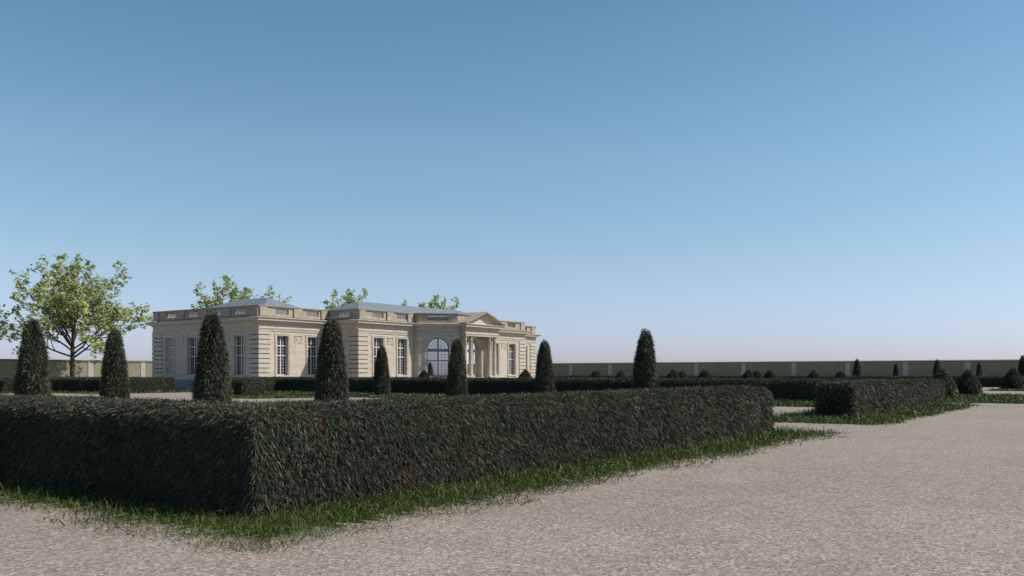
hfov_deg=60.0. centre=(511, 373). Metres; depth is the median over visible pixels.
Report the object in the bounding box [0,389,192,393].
grass
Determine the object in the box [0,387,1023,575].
ground
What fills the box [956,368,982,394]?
topiary bush
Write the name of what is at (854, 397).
clipped hedge
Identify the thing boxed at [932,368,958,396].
topiary bush
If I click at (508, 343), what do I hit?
window
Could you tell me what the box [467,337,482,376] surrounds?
arched window
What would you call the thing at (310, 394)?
grass
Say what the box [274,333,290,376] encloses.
window
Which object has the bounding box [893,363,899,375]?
topiary cone
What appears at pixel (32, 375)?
topiary cone
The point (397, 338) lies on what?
window
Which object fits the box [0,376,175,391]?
clipped hedge
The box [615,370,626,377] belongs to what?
topiary bush
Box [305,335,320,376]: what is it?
window
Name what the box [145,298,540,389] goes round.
palace
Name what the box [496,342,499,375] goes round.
window
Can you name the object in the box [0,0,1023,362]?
sky
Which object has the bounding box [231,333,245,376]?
window
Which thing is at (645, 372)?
topiary cone
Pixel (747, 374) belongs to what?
topiary bush
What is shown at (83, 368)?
garden wall
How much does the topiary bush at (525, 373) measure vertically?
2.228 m
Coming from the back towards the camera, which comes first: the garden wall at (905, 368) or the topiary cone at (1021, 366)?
the garden wall at (905, 368)
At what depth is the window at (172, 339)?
88.57 m
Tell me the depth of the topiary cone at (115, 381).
37.21 m
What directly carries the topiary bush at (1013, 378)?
on the turf
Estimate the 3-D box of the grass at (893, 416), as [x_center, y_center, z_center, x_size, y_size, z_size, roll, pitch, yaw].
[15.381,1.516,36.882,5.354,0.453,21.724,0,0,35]
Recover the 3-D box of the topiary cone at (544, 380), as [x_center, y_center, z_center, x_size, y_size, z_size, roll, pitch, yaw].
[1.836,-0.069,50.000,1.366,3.814,1.357,0,0,38]
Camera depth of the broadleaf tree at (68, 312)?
156.63 m
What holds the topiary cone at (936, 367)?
on the ground at (941, 494)
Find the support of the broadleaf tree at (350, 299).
on the ground at (941, 494)
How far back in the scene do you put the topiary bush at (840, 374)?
77.74 m
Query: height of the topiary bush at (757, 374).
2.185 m
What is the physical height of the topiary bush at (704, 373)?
2.185 m
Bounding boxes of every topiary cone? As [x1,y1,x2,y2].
[11,317,52,396]
[98,328,131,398]
[189,310,233,401]
[313,316,350,401]
[372,345,391,395]
[445,338,468,396]
[534,340,555,392]
[630,328,659,389]
[852,359,861,375]
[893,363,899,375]
[932,359,940,375]
[976,362,982,375]
[1018,355,1023,375]
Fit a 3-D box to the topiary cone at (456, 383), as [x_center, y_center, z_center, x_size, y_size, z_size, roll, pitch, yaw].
[-2.966,-0.069,47.899,1.357,3.814,1.366,0,0,23]
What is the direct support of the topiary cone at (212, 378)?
on the ground at (941, 494)
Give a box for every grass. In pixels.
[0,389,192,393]
[231,390,816,406]
[773,400,987,425]
[945,392,1023,403]
[984,388,1023,390]
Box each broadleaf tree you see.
[0,253,153,376]
[187,274,291,308]
[321,288,367,309]
[401,295,460,309]
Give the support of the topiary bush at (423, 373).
on the turf
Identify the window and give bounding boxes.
[163,336,175,376]
[185,335,197,376]
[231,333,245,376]
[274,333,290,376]
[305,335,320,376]
[372,335,385,375]
[396,337,408,376]
[425,336,452,376]
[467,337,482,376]
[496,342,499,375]
[507,342,516,375]
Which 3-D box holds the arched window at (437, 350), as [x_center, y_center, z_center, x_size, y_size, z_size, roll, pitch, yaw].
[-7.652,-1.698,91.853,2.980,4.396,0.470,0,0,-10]
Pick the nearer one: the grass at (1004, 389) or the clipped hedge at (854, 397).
the clipped hedge at (854, 397)
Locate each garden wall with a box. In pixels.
[0,359,152,376]
[535,359,1018,375]
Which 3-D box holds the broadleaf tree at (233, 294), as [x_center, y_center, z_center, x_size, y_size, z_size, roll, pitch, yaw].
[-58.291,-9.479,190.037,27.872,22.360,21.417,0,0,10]
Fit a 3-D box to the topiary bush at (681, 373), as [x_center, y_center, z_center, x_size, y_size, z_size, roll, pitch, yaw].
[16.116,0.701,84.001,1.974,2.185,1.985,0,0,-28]
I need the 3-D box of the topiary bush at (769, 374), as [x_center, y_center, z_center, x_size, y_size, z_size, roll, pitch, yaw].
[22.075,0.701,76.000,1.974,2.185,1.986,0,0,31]
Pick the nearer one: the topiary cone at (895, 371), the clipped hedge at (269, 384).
the clipped hedge at (269, 384)
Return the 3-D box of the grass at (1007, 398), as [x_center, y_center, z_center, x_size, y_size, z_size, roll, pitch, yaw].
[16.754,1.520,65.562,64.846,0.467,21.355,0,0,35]
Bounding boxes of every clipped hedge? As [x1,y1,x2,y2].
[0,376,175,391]
[0,384,775,517]
[229,376,276,391]
[231,377,264,395]
[272,376,899,400]
[554,375,1023,386]
[812,378,945,417]
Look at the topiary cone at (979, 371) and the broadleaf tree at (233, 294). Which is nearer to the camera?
the topiary cone at (979, 371)
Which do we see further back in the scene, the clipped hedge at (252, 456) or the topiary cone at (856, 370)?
the topiary cone at (856, 370)
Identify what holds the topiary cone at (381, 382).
on the ground at (941, 494)
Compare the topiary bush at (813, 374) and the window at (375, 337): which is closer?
the topiary bush at (813, 374)
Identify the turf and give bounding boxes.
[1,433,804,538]
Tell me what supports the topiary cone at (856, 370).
on the ground at (941, 494)
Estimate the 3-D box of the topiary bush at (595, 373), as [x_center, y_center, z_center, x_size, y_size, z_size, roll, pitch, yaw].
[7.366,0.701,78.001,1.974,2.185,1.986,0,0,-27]
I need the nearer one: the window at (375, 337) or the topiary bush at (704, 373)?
the topiary bush at (704, 373)
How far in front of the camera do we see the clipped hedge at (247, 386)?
59.38 m
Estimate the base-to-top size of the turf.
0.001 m
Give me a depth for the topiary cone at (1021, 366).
101.82 m
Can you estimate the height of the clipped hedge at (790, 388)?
1.612 m
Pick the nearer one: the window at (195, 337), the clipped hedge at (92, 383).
the clipped hedge at (92, 383)
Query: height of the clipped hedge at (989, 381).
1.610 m
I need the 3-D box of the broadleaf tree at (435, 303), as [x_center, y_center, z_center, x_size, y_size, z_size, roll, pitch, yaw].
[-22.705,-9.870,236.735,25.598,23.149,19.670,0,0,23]
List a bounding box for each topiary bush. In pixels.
[418,370,429,377]
[518,368,531,377]
[589,370,601,377]
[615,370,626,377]
[665,369,679,378]
[678,370,688,377]
[697,369,712,378]
[741,370,754,378]
[753,370,762,378]
[762,370,776,378]
[807,370,820,378]
[834,370,846,378]
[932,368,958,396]
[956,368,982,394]
[1000,367,1023,388]
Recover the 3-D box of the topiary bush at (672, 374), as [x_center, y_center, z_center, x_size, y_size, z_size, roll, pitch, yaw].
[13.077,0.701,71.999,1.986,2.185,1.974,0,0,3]
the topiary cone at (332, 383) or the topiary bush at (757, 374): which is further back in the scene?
the topiary bush at (757, 374)

